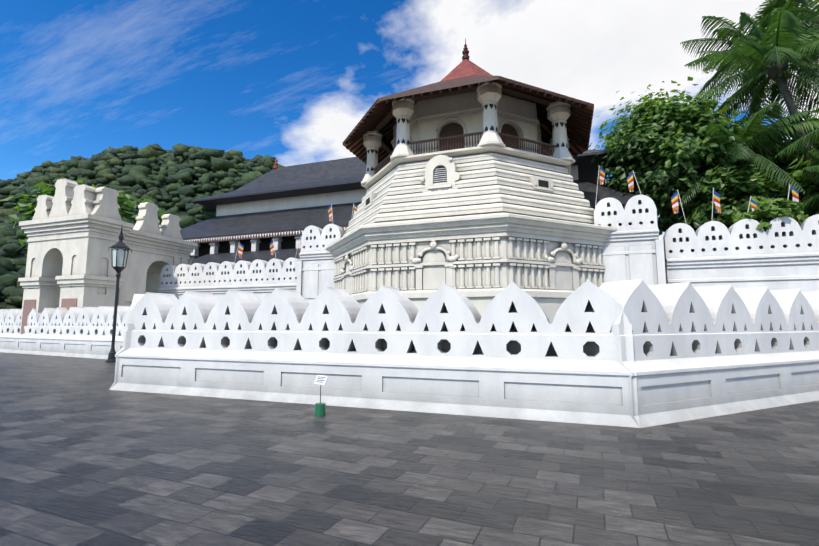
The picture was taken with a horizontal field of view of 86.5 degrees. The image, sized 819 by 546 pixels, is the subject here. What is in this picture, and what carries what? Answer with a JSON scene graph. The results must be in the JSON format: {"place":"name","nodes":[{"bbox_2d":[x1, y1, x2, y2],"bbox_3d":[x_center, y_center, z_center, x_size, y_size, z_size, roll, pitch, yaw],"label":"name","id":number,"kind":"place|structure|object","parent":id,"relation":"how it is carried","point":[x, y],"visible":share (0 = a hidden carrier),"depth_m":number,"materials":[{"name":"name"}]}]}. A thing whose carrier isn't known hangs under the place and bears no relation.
{"place":"outdoors","nodes":[
{"label":"outdoors","id":0,"kind":"place"},
{"bbox_2d":[0,159,222,308],"bbox_3d":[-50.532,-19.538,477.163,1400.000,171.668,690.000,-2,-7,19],"label":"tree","id":1,"kind":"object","parent":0,"point":[21,254],"depth_m":283.86,"materials":[{"name":"green plant"}]},
{"bbox_2d":[0,143,284,308],"bbox_3d":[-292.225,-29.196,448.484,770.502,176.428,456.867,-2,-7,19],"label":"hill forest trees","id":2,"kind":"object","parent":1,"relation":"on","point":[125,169],"visible":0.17,"depth_m":326.55,"materials":[{"name":"green plant"}]},
{"bbox_2d":[194,236,295,261],"bbox_3d":[-3.249,1.034,31.470,29.500,8.300,2.390,-2,-7,19],"label":"dark shrine verandah","id":3,"kind":"object","parent":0,"point":[288,242],"depth_m":33.86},
{"bbox_2d":[190,235,301,255],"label":"columns","id":4,"kind":"structure","parent":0,"point":[235,243],"depth_m":33.12,"materials":[{"name":"white paint"}]},
{"bbox_2d":[216,165,577,215],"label":"shrine walls","id":5,"kind":"structure","parent":0,"point":[340,197],"depth_m":35.66,"materials":[{"name":"white paint"}]},
{"bbox_2d":[180,150,635,264],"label":"shrine roofs","id":6,"kind":"structure","parent":5,"relation":"on","point":[339,175],"depth_m":34.27,"materials":[{"name":"grey tile"}]},
{"bbox_2d":[183,226,348,242],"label":"roof eave trim","id":7,"kind":"structure","parent":6,"relation":"attached to","point":[251,236],"depth_m":32.47,"materials":[{"name":"white paint"}]},
{"bbox_2d":[273,158,278,168],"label":"roof finial","id":8,"kind":"object","parent":6,"relation":"on","point":[275,166],"visible":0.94,"depth_m":40.63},
{"bbox_2d":[0,352,818,545],"bbox_3d":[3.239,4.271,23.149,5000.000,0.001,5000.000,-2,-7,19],"label":"ground","id":9,"kind":"structure","parent":0,"point":[88,457],"depth_m":4.73,"materials":[{"name":"stone"}]},
{"bbox_2d":[0,326,124,358],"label":"wave wall","id":10,"kind":"structure","parent":9,"relation":"on","point":[82,341],"depth_m":21.54,"materials":[{"name":"white paint"}]},
{"bbox_2d":[0,306,130,326],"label":"wave wall","id":11,"kind":"structure","parent":10,"relation":"on","point":[101,316],"depth_m":21.77,"materials":[{"name":"white paint"}]},
{"bbox_2d":[19,236,116,333],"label":"gate block","id":12,"kind":"structure","parent":9,"relation":"on","point":[88,255],"depth_m":23.49,"materials":[{"name":"beige paint"}]},
{"bbox_2d":[21,299,76,333],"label":"gate granite panels","id":13,"kind":"object","parent":12,"relation":"attached to","point":[29,306],"visible":0.36,"depth_m":23.61,"materials":[{"name":"pink stone"}]},
{"bbox_2d":[0,178,138,264],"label":"tree","id":14,"kind":"object","parent":9,"relation":"on","point":[25,206],"visible":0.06,"depth_m":32.18,"materials":[{"name":"green plant"}]},
{"bbox_2d":[18,179,197,305],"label":"gate trim","id":15,"kind":"structure","parent":9,"relation":"on","point":[71,209],"depth_m":23.86,"materials":[{"name":"beige paint"}]},
{"bbox_2d":[106,227,131,361],"bbox_3d":[-12.426,0.796,18.487,0.876,5.860,0.761,-2,-7,19],"label":"lamp post","id":16,"kind":"object","parent":9,"relation":"on","point":[120,248],"visible":0.98,"depth_m":18.45,"materials":[{"name":"black metal"}]},
{"bbox_2d":[111,330,132,387],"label":"wave wall","id":17,"kind":"structure","parent":9,"relation":"on","point":[128,340],"depth_m":10.91,"materials":[{"name":"white paint"}]},
{"bbox_2d":[128,294,144,329],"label":"wave wall","id":18,"kind":"structure","parent":17,"relation":"on","point":[136,298],"depth_m":11.36,"materials":[{"name":"white paint"}]},
{"bbox_2d":[99,186,185,228],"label":"tree","id":19,"kind":"object","parent":9,"relation":"on","point":[160,212],"visible":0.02,"depth_m":43.24,"materials":[{"name":"green plant"}]},
{"bbox_2d":[125,249,188,305],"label":"archway wall","id":20,"kind":"structure","parent":9,"relation":"on","point":[144,269],"depth_m":25.89,"materials":[{"name":"beige paint"}]},
{"bbox_2d":[157,283,296,301],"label":"wall","id":21,"kind":"structure","parent":9,"relation":"on","point":[262,292],"depth_m":25.20,"materials":[{"name":"white paint"}]},
{"bbox_2d":[159,257,299,287],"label":"parapet wall","id":22,"kind":"structure","parent":21,"relation":"on","point":[258,272],"depth_m":25.47,"materials":[{"name":"white paint"}]},
{"bbox_2d":[234,243,243,262],"bbox_3d":[-10.641,-0.655,26.763,0.789,2.605,0.116,0,-6,2],"label":"buddhist flag","id":23,"kind":"object","parent":21,"relation":"attached to","point":[241,247],"visible":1,"depth_m":26.82,"materials":[{"name":"multicoloured fabric"}]},
{"bbox_2d":[269,239,275,256],"bbox_3d":[-8.001,-0.754,25.882,0.889,2.606,0.122,-4,-7,29],"label":"buddhist flag","id":24,"kind":"object","parent":21,"relation":"attached to","point":[272,247],"visible":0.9,"depth_m":26.10,"materials":[{"name":"multicoloured fabric"}]},
{"bbox_2d":[296,261,334,297],"bbox_3d":[-4.341,1.681,24.053,2.700,5.350,2.700,-2,-7,19],"label":"bastion","id":25,"kind":"object","parent":9,"relation":"on","point":[311,283],"visible":0.15,"depth_m":23.09,"materials":[{"name":"white paint"}]},
{"bbox_2d":[327,203,332,220],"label":"buddhist flag","id":26,"kind":"object","parent":25,"relation":"attached to","point":[329,208],"visible":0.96,"depth_m":25.15,"materials":[{"name":"multicoloured fabric"}]},
{"bbox_2d":[299,251,334,303],"bbox_3d":[-4.679,1.549,23.105,2.400,5.400,0.830,-2,-7,19],"label":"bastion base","id":27,"kind":"object","parent":9,"relation":"on","point":[319,257],"visible":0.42,"depth_m":23.11,"materials":[{"name":"white paint"}]},
{"bbox_2d":[301,224,344,251],"bbox_3d":[-4.666,-1.826,23.523,2.400,1.500,0.550,-2,-7,19],"label":"parapet","id":28,"kind":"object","parent":27,"relation":"on","point":[314,238],"visible":0.81,"depth_m":23.31,"materials":[{"name":"white paint"}]},
{"bbox_2d":[314,375,327,416],"bbox_3d":[-1.585,2.183,7.756,0.291,0.696,0.190,-2,-7,19],"label":"info sign","id":29,"kind":"object","parent":9,"relation":"on","point":[320,407],"visible":1,"depth_m":7.71,"materials":[{"name":"green paint"}]},
{"bbox_2d":[109,330,639,427],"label":"wave wall","id":30,"kind":"structure","parent":9,"relation":"on","point":[566,378],"depth_m":8.41,"materials":[{"name":"white paint"}]},
{"bbox_2d":[125,279,631,334],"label":"wave wall","id":31,"kind":"structure","parent":30,"relation":"on","point":[512,307],"depth_m":8.91,"materials":[{"name":"white paint"}]},
{"bbox_2d":[325,144,617,323],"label":"octagonal tower","id":32,"kind":"structure","parent":9,"relation":"on","point":[495,194],"depth_m":17.93,"materials":[{"name":"beige paint"}]},
{"bbox_2d":[334,246,368,294],"bbox_3d":[-2.939,0.052,20.720,0.359,1.980,5.295,3,-7,-25],"label":"tower decor","id":33,"kind":"object","parent":32,"relation":"attached to","point":[354,283],"visible":0.81,"depth_m":19.86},
{"bbox_2d":[351,203,357,219],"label":"buddhist flag","id":34,"kind":"object","parent":32,"relation":"attached to","point":[355,207],"visible":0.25,"depth_m":24.56,"materials":[{"name":"multicoloured fabric"}]},
{"bbox_2d":[364,193,376,208],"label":"window","id":35,"kind":"structure","parent":32,"relation":"attached to","point":[368,200],"depth_m":21.28,"materials":[{"name":"white paint"}]},
{"bbox_2d":[371,237,500,290],"bbox_3d":[0.911,-0.343,17.219,5.295,1.980,0.359,-2,-7,19],"label":"tower decor","id":36,"kind":"object","parent":32,"relation":"attached to","point":[432,277],"visible":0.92,"depth_m":17.14,"materials":[{"name":"beige paint"}]},
{"bbox_2d":[420,155,460,192],"bbox_3d":[1.428,-4.135,18.936,1.720,1.800,0.997,-2,-7,19],"label":"tower window frame","id":37,"kind":"object","parent":32,"relation":"attached to","point":[436,162],"visible":0.62,"depth_m":18.57,"materials":[{"name":"white paint"}]},
{"bbox_2d":[433,167,446,183],"bbox_3d":[1.346,-4.181,18.707,0.680,0.920,0.210,-2,-7,19],"label":"louvered window","id":38,"kind":"structure","parent":37,"relation":"in","point":[440,173],"depth_m":18.69,"materials":[{"name":"grey wood"}]},
{"bbox_2d":[374,132,555,174],"bbox_3d":[3.239,-5.224,24.220,9.883,0.790,9.883,-2,-7,19],"label":"railing","id":39,"kind":"object","parent":32,"relation":"on","point":[383,163],"visible":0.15,"depth_m":19.79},
{"bbox_2d":[391,91,541,154],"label":"wall","id":40,"kind":"structure","parent":32,"relation":"on","point":[445,106],"depth_m":21.08,"materials":[{"name":"beige paint"}]},
{"bbox_2d":[392,109,540,153],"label":"arched doorways","id":41,"kind":"structure","parent":40,"relation":"in","point":[451,129],"depth_m":20.99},
{"bbox_2d":[361,81,574,185],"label":"columns","id":42,"kind":"structure","parent":32,"relation":"on","point":[488,99],"depth_m":20.19,"materials":[{"name":"white paint"}]},
{"bbox_2d":[343,38,593,167],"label":"tower roof","id":43,"kind":"structure","parent":42,"relation":"on","point":[466,71],"depth_m":22.20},
{"bbox_2d":[529,175,552,191],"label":"window","id":44,"kind":"structure","parent":32,"relation":"attached to","point":[541,183],"depth_m":18.70,"materials":[{"name":"white paint"}]},
{"bbox_2d":[507,237,604,289],"bbox_3d":[6.125,-0.318,17.449,5.295,1.980,0.359,3,-7,-25],"label":"tower decor","id":45,"kind":"object","parent":32,"relation":"attached to","point":[555,277],"visible":0.83,"depth_m":17.20,"materials":[{"name":"beige paint"}]},
{"bbox_2d":[601,229,658,284],"bbox_3d":[9.183,0.960,18.246,2.400,5.480,0.830,-2,-7,19],"label":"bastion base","id":46,"kind":"object","parent":9,"relation":"on","point":[626,239],"visible":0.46,"depth_m":18.14,"materials":[{"name":"white paint"}]},
{"bbox_2d":[593,195,657,230],"bbox_3d":[9.196,-2.474,18.672,2.400,1.540,0.550,-2,-7,19],"label":"parapet","id":47,"kind":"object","parent":46,"relation":"on","point":[638,212],"visible":0.9,"depth_m":18.38,"materials":[{"name":"white paint"}]},
{"bbox_2d":[602,239,665,285],"bbox_3d":[9.521,1.092,19.195,2.700,5.430,2.700,-2,-7,19],"label":"bastion","id":48,"kind":"object","parent":9,"relation":"on","point":[641,266],"visible":0.21,"depth_m":18.02,"materials":[{"name":"white paint"}]},
{"bbox_2d":[595,166,604,206],"bbox_3d":[8.691,-2.581,20.177,0.941,4.954,0.162,0,-6,-4],"label":"buddhist flag","id":49,"kind":"object","parent":48,"relation":"attached to","point":[602,176],"visible":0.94,"depth_m":20.40,"materials":[{"name":"multicoloured fabric"}]},
{"bbox_2d":[627,171,641,194],"bbox_3d":[10.588,-2.460,19.465,1.347,4.556,0.146,-4,-8,34],"label":"buddhist flag","id":50,"kind":"object","parent":48,"relation":"attached to","point":[630,181],"visible":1,"depth_m":19.91,"materials":[{"name":"multicoloured fabric"}]},
{"bbox_2d":[588,72,775,234],"bbox_3d":[16.033,-3.279,26.014,9.873,15.733,9.704,-2,-7,19],"label":"tree","id":51,"kind":"object","parent":9,"relation":"on","point":[642,141],"visible":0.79,"depth_m":24.24,"materials":[{"name":"green plant"}]},
{"bbox_2d":[588,331,818,427],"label":"boundary wall","id":52,"kind":"structure","parent":9,"relation":"on","point":[686,377],"depth_m":8.06,"materials":[{"name":"white paint"}]},
{"bbox_2d":[587,279,818,334],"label":"wall parapet","id":53,"kind":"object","parent":52,"relation":"on","point":[680,308],"visible":0.96,"depth_m":8.54,"materials":[{"name":"white paint"}]},
{"bbox_2d":[654,118,813,229],"bbox_3d":[22.208,-2.825,30.242,11.432,15.770,9.670,-2,-7,19],"label":"tree","id":54,"kind":"object","parent":9,"relation":"on","point":[784,165],"visible":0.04,"depth_m":27.02,"materials":[{"name":"green plant"}]},
{"bbox_2d":[665,252,818,291],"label":"wall","id":55,"kind":"structure","parent":9,"relation":"on","point":[787,271],"depth_m":16.97,"materials":[{"name":"white paint"}]},
{"bbox_2d":[671,190,686,223],"bbox_3d":[11.894,-1.970,18.898,0.801,3.454,0.123,-6,-9,42],"label":"buddhist flag","id":56,"kind":"object","parent":55,"relation":"attached to","point":[674,200],"visible":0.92,"depth_m":19.16,"materials":[{"name":"multicoloured fabric"}]},
{"bbox_2d":[712,188,720,216],"bbox_3d":[13.012,-1.985,18.545,0.758,3.403,0.163,0,-6,2],"label":"buddhist flag","id":57,"kind":"object","parent":55,"relation":"attached to","point":[716,196],"visible":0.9,"depth_m":18.70,"materials":[{"name":"multicoloured fabric"}]},
{"bbox_2d":[663,214,818,259],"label":"parapet","id":58,"kind":"structure","parent":55,"relation":"on","point":[784,234],"depth_m":17.23,"materials":[{"name":"white paint"}]},
{"bbox_2d":[747,196,756,212],"bbox_3d":[14.077,-1.779,18.141,0.988,2.906,0.162,-2,-7,13],"label":"buddhist flag","id":59,"kind":"object","parent":55,"relation":"attached to","point":[753,204],"visible":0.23,"depth_m":18.24,"materials":[{"name":"multicoloured fabric"}]},
{"bbox_2d":[788,185,798,201],"bbox_3d":[15.387,-2.011,17.647,0.952,3.255,0.135,0,-6,2],"label":"buddhist flag","id":60,"kind":"object","parent":55,"relation":"attached to","point":[795,195],"visible":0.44,"depth_m":17.71,"materials":[{"name":"multicoloured fabric"}]},
{"bbox_2d":[670,101,818,209],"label":"palm","id":61,"kind":"object","parent":9,"relation":"on","point":[772,131],"visible":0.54,"depth_m":22.15,"materials":[{"name":"green plant"}]},
{"bbox_2d":[676,163,814,231],"bbox_3d":[17.608,-0.802,22.979,5.585,10.097,5.783,3,-7,-25],"label":"bush","id":62,"kind":"object","parent":9,"relation":"on","point":[757,187],"visible":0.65,"depth_m":22.15,"materials":[{"name":"green plant"}]},
{"bbox_2d":[680,0,818,165],"bbox_3d":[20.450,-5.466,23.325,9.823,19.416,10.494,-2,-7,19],"label":"tall palm","id":63,"kind":"object","parent":9,"relation":"on","point":[783,54],"visible":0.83,"depth_m":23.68,"materials":[{"name":"green plant"}]},
{"bbox_2d":[730,198,807,230],"bbox_3d":[14.357,0.269,17.129,2.473,6.605,1.757,-2,-7,19],"label":"bush","id":64,"kind":"object","parent":9,"relation":"on","point":[769,210],"visible":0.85,"depth_m":17.00,"materials":[{"name":"green plant"}]},
{"bbox_2d":[723,0,818,119],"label":"palm","id":65,"kind":"object","parent":9,"relation":"on","point":[813,3],"visible":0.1,"depth_m":25.86,"materials":[{"name":"green plant"}]},
{"bbox_2d":[775,128,818,166],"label":"palm","id":66,"kind":"object","parent":9,"relation":"on","point":[807,139],"visible":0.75,"depth_m":20.33,"materials":[{"name":"green plant"}]},
{"bbox_2d":[782,142,818,216],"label":"tree","id":67,"kind":"object","parent":9,"relation":"on","point":[813,189],"visible":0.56,"depth_m":21.31,"materials":[{"name":"green plant"}]},
{"bbox_2d":[788,137,818,166],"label":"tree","id":68,"kind":"object","parent":9,"relation":"on","point":[814,148],"visible":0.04,"depth_m":26.30,"materials":[{"name":"green plant"}]},
{"bbox_2d":[795,151,818,214],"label":"palm","id":69,"kind":"object","parent":9,"relation":"on","point":[810,170],"visible":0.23,"depth_m":20.32,"materials":[{"name":"green plant"}]},
{"bbox_2d":[796,109,818,133],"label":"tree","id":70,"kind":"object","parent":9,"relation":"on","point":[813,118],"visible":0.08,"depth_m":33.65,"materials":[{"name":"green plant"}]},
{"bbox_2d":[802,95,818,116],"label":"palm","id":71,"kind":"object","parent":9,"relation":"on","point":[812,104],"visible":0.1,"depth_m":28.14,"materials":[{"name":"green plant"}]},
{"bbox_2d":[0,0,818,238],"label":"sky","id":72,"kind":"structure","parent":0,"point":[289,81],"materials":[{"name":"blue"}]}
]}

